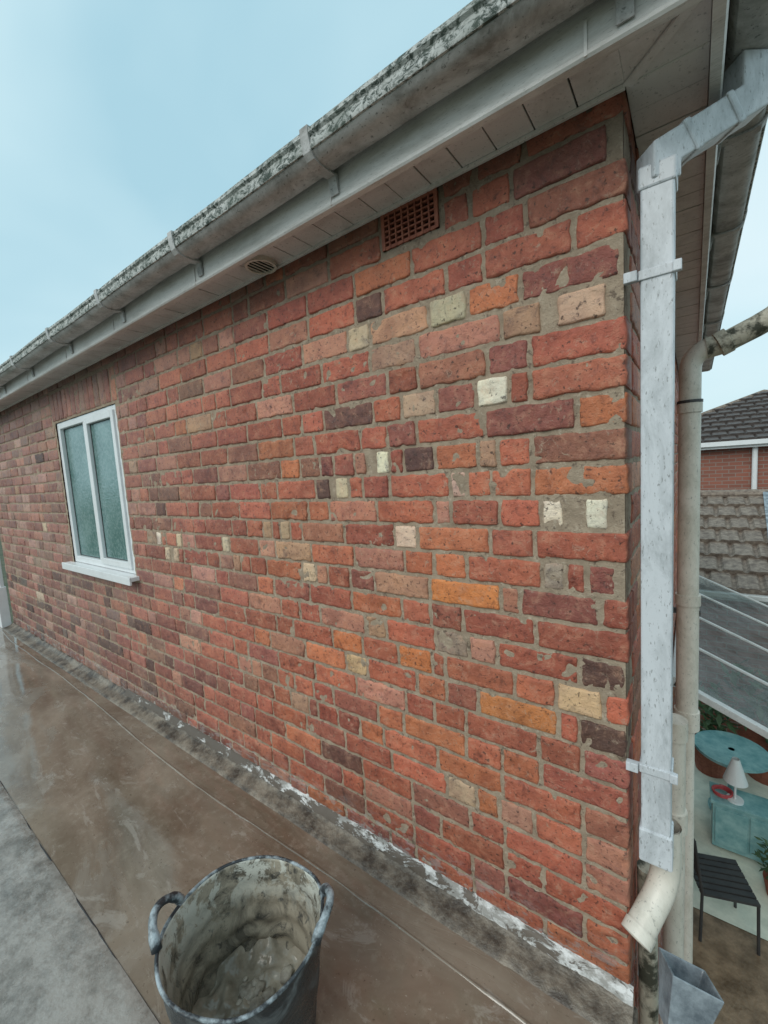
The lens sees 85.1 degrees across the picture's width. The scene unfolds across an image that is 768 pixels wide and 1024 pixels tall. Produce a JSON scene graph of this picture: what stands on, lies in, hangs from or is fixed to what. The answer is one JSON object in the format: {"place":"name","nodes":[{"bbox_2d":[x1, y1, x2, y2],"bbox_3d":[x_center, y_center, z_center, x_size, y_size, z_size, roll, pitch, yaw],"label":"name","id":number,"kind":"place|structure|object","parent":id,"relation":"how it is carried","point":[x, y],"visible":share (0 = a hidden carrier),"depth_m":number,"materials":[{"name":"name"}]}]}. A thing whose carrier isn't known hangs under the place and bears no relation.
{"place":"outdoors","nodes":[
{"label":"outdoors","id":0,"kind":"place"},
{"bbox_2d":[0,627,637,1023],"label":"deck","id":1,"kind":"structure","parent":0,"point":[128,829],"depth_m":1.75,"materials":[{"name":"concrete"}]},
{"bbox_2d":[0,561,11,627],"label":"frame","id":2,"kind":"object","parent":1,"relation":"on","point":[5,618],"visible":0.93,"depth_m":4.84,"materials":[{"name":"white plastic"}]},
{"bbox_2d":[0,782,158,1023],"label":"felt","id":3,"kind":"object","parent":1,"relation":"on","point":[59,963],"visible":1,"depth_m":1.39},
{"bbox_2d":[0,781,159,1023],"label":"felt edge seam","id":4,"kind":"object","parent":1,"relation":"on","point":[81,906],"visible":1,"depth_m":1.51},
{"bbox_2d":[148,855,333,1023],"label":"rubber tub","id":5,"kind":"object","parent":1,"relation":"on","point":[238,941],"visible":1,"depth_m":1.23,"materials":[{"name":"grey rubber"}]},
{"bbox_2d":[0,629,530,1023],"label":"lap seam","id":6,"kind":"object","parent":1,"relation":"on","point":[472,982],"visible":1,"depth_m":1.60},
{"bbox_2d":[2,623,633,1023],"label":"wall fillet","id":7,"kind":"object","parent":1,"relation":"on","point":[586,999],"depth_m":1.57,"materials":[{"name":"grey concrete"}]},
{"bbox_2d":[0,539,766,940],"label":"ground","id":8,"kind":"structure","parent":0,"point":[12,621],"depth_m":19.69,"materials":[{"name":"grey concrete"}]},
{"bbox_2d":[673,575,767,940],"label":"conservatory","id":9,"kind":"object","parent":8,"relation":"on","point":[743,916],"visible":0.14,"depth_m":4.30,"materials":[{"name":"white plastic"}]},
{"bbox_2d":[695,679,749,778],"bbox_3d":[4.188,2.742,5.291,0.752,1.144,0.783,1,7,36],"label":"potted plant","id":10,"kind":"object","parent":9,"relation":"on","point":[706,766],"visible":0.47,"depth_m":5.25,"materials":[{"name":"green plant"}]},
{"bbox_2d":[693,839,760,955],"bbox_3d":[2.846,3.117,3.587,0.474,0.902,0.407,-2,6,18],"label":"garden chair","id":11,"kind":"object","parent":9,"relation":"on","point":[717,877],"visible":0.66,"depth_m":3.50,"materials":[{"name":"black metal"}]},
{"bbox_2d":[695,730,767,809],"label":"garden table","id":12,"kind":"object","parent":9,"relation":"on","point":[722,748],"visible":0.51,"depth_m":4.64,"materials":[{"name":"teal plastic"}]},
{"bbox_2d":[709,781,767,863],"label":"side cabinet","id":13,"kind":"object","parent":9,"relation":"on","point":[735,828],"visible":0.95,"depth_m":4.17,"materials":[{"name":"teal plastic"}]},
{"bbox_2d":[711,784,733,798],"bbox_3d":[3.490,2.882,4.312,0.180,0.054,0.156,1,7,36],"label":"garden hose","id":14,"kind":"object","parent":13,"relation":"on","point":[724,788],"visible":1,"depth_m":4.31,"materials":[{"name":"red rubber"}]},
{"bbox_2d":[723,757,747,805],"bbox_3d":[3.540,2.695,4.210,0.200,0.450,0.200,1,7,36],"label":"table lamp","id":15,"kind":"object","parent":13,"relation":"on","point":[734,775],"visible":0.98,"depth_m":4.17,"materials":[{"name":"white plastic"}]},
{"bbox_2d":[720,658,767,785],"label":"potted plant","id":16,"kind":"object","parent":9,"relation":"on","point":[753,736],"visible":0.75,"depth_m":5.15,"materials":[{"name":"green plant"}]},
{"bbox_2d":[751,836,767,894],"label":"potted plant","id":17,"kind":"object","parent":9,"relation":"on","point":[765,869],"visible":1,"depth_m":3.84,"materials":[{"name":"green plant"}]},
{"bbox_2d":[699,489,767,666],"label":"outbuilding","id":18,"kind":"structure","parent":8,"relation":"on","point":[734,540],"depth_m":6.29,"materials":[{"name":"tile"}]},
{"bbox_2d":[700,446,767,489],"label":"walls","id":19,"kind":"structure","parent":8,"relation":"on","point":[727,469],"depth_m":9.52,"materials":[{"name":"red brick"}]},
{"bbox_2d":[701,438,767,488],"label":"fascia and pipe","id":20,"kind":"structure","parent":8,"relation":"on","point":[754,444],"depth_m":9.20,"materials":[{"name":"white plastic"}]},
{"bbox_3d":[-0.486,1.196,4.856,6.230,4.900,4.480,1,7,36],"label":"wall","id":21,"kind":"object","parent":8,"relation":"on","visible":0},
{"bbox_2d":[0,350,168,711],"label":"front wall mortar","id":22,"kind":"object","parent":21,"relation":"attached to","point":[100,369],"visible":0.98,"depth_m":3.37,"materials":[{"name":"grey concrete"}]},
{"bbox_2d":[0,91,633,984],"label":"front wall bricks","id":23,"kind":"object","parent":21,"relation":"attached to","point":[570,159],"visible":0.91,"depth_m":1.45,"materials":[{"name":"red brick"}]},
{"bbox_2d":[57,404,135,573],"bbox_3d":[-2.119,-0.148,3.085,1.115,1.120,0.079,1,7,36],"label":"window frame","id":24,"kind":"object","parent":23,"relation":"attached to","point":[101,414],"visible":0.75,"depth_m":3.00,"materials":[{"name":"white plastic"}]},
{"bbox_2d":[64,418,127,560],"bbox_3d":[-2.133,-0.147,3.089,0.988,1.020,0.024,1,7,36],"label":"window gasket","id":25,"kind":"object","parent":24,"relation":"attached to","point":[98,490],"depth_m":3.06,"materials":[{"name":"black rubber"}]},
{"bbox_2d":[65,419,127,559],"bbox_3d":[-2.131,-0.148,3.092,0.988,1.020,0.024,1,7,36],"label":"window glass","id":26,"kind":"object","parent":24,"relation":"in","point":[104,455],"visible":0.64,"depth_m":3.02,"materials":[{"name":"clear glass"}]},
{"bbox_2d":[62,561,139,585],"bbox_3d":[-2.115,0.441,3.120,1.260,0.054,0.120,1,7,36],"label":"window sill","id":27,"kind":"structure","parent":23,"relation":"attached to","point":[120,577],"depth_m":3.00,"materials":[{"name":"white plastic"}]},
{"bbox_2d":[0,0,711,409],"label":"soffit boards","id":28,"kind":"object","parent":23,"relation":"on","point":[666,90],"visible":0.44,"depth_m":1.12,"materials":[{"name":"white plastic"}]},
{"bbox_2d":[244,255,276,274],"bbox_3d":[-0.478,-0.957,1.621,0.120,0.017,0.120,1,7,36],"label":"soffit vent","id":29,"kind":"object","parent":28,"relation":"in","point":[263,259],"depth_m":1.61,"materials":[{"name":"plastic"}]},
{"bbox_2d":[0,4,697,411],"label":"soffit trim","id":30,"kind":"structure","parent":28,"relation":"attached to","point":[666,36],"depth_m":1.13,"materials":[{"name":"white plastic"}]},
{"bbox_2d":[0,0,728,401],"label":"fascia board","id":31,"kind":"object","parent":28,"relation":"attached to","point":[542,64],"visible":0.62,"depth_m":1.07,"materials":[{"name":"white plastic"}]},
{"bbox_2d":[26,19,586,381],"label":"fascia joints","id":32,"kind":"object","parent":31,"relation":"attached to","point":[585,35],"visible":1,"depth_m":0.84,"materials":[{"name":"grey plastic"}]},
{"bbox_2d":[0,0,767,386],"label":"gutter body","id":33,"kind":"object","parent":31,"relation":"attached to","point":[520,24],"visible":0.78,"depth_m":1.16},
{"bbox_2d":[0,0,767,373],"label":"gutter lip","id":34,"kind":"object","parent":33,"relation":"attached to","point":[462,24],"visible":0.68,"depth_m":1.13,"materials":[{"name":"grey plastic"}]},
{"bbox_2d":[0,0,767,393],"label":"gutter clips","id":35,"kind":"object","parent":33,"relation":"attached to","point":[624,10],"visible":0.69,"depth_m":1.20,"materials":[{"name":"grey plastic"}]},
{"bbox_2d":[497,78,628,149],"bbox_3d":[-0.638,-1.268,4.597,6.550,0.006,4.800,1,7,36],"label":"soffit backing","id":36,"kind":"object","parent":28,"relation":"attached to","point":[575,97],"visible":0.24,"depth_m":0.98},
{"bbox_2d":[380,187,439,252],"bbox_3d":[0.081,-0.906,1.307,0.207,0.111,0.020,1,7,36],"label":"air brick","id":37,"kind":"object","parent":23,"relation":"attached to","point":[409,207],"visible":1,"depth_m":1.30,"materials":[{"name":"ceramic"}]},
{"bbox_2d":[387,201,433,240],"bbox_3d":[0.091,-0.908,1.321,0.205,0.111,0.014,1,7,36],"label":"air brick back","id":38,"kind":"object","parent":37,"relation":"in","point":[413,222],"visible":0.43,"depth_m":1.31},
{"bbox_2d":[621,49,767,952],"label":"square downpipe","id":39,"kind":"object","parent":23,"relation":"attached to","point":[662,160],"visible":1,"depth_m":1.00,"materials":[{"name":"plastic"}]},
{"bbox_2d":[127,107,626,965],"bbox_3d":[-0.426,0.187,1.839,2.594,2.350,0.009,1,7,36],"label":"front wall mortar","id":40,"kind":"object","parent":21,"relation":"attached to","point":[573,507],"visible":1,"depth_m":1.35,"materials":[{"name":"grey concrete"}]},
{"bbox_2d":[124,689,633,1006],"bbox_3d":[-0.600,1.330,2.113,3.210,0.037,0.037,1,7,36],"label":"painted strip","id":41,"kind":"object","parent":21,"relation":"on","point":[622,991],"visible":1,"depth_m":1.54,"materials":[{"name":"white paint"}]},
{"bbox_2d":[623,112,677,911],"bbox_3d":[2.027,1.214,2.989,0.009,4.920,4.494,1,7,36],"label":"end wall mortar","id":42,"kind":"object","parent":21,"relation":"attached to","point":[627,291],"visible":0.04,"depth_m":1.10,"materials":[{"name":"grey concrete"}]},
{"bbox_2d":[623,124,678,1023],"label":"end wall bricks","id":43,"kind":"object","parent":21,"relation":"attached to","point":[636,475],"visible":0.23,"depth_m":1.23,"materials":[{"name":"red brick"}]},
{"bbox_2d":[0,0,767,412],"label":"sky","id":44,"kind":"structure","parent":0,"point":[121,121],"materials":[{"name":"blue"}]},
{"bbox_2d":[693,907,767,1023],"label":"patio","id":45,"kind":"structure","parent":0,"point":[730,961],"depth_m":3.32,"materials":[{"name":"brown stone"}]},
{"bbox_2d":[637,713,687,1023],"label":"waste pipe","id":46,"kind":"object","parent":45,"relation":"on","point":[673,935],"visible":0.56,"depth_m":1.49,"materials":[{"name":"plastic"}]},
{"bbox_2d":[658,947,723,1023],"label":"rainwater hopper","id":47,"kind":"object","parent":45,"relation":"on","point":[688,993],"visible":1,"depth_m":1.07,"materials":[{"name":"metal"}]},
{"bbox_2d":[673,306,767,963],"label":"soil pipe","id":48,"kind":"object","parent":45,"relation":"on","point":[686,610],"visible":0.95,"depth_m":2.38,"materials":[{"name":"plastic"}]},
{"bbox_3d":[10.225,-1.852,11.339,6.100,0.050,6.160,1,7,36],"label":"eave board","id":49,"kind":"object","parent":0,"visible":0},
{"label":"roof sides","id":50,"kind":"object","parent":49,"relation":"on","visible":0},
{"bbox_2d":[701,391,767,442],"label":"roof front","id":51,"kind":"structure","parent":50,"relation":"attached to","point":[745,418],"depth_m":9.96,"materials":[{"name":"tile"}]},
{"bbox_2d":[701,390,767,416],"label":"hip tiles","id":52,"kind":"object","parent":51,"relation":"on","point":[721,406],"visible":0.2,"depth_m":10.92,"materials":[{"name":"concrete"}]},
{"bbox_3d":[-3.060,2.827,2.163,7.218,2.510,3.200,1,7,36],"label":"flat roof","id":53,"kind":"object","parent":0,"visible":0},
{"bbox_2d":[632,1007,638,1023],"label":"edge trim","id":54,"kind":"structure","parent":53,"relation":"on","point":[635,1016],"depth_m":1.15,"materials":[{"name":"grey"}]}
]}

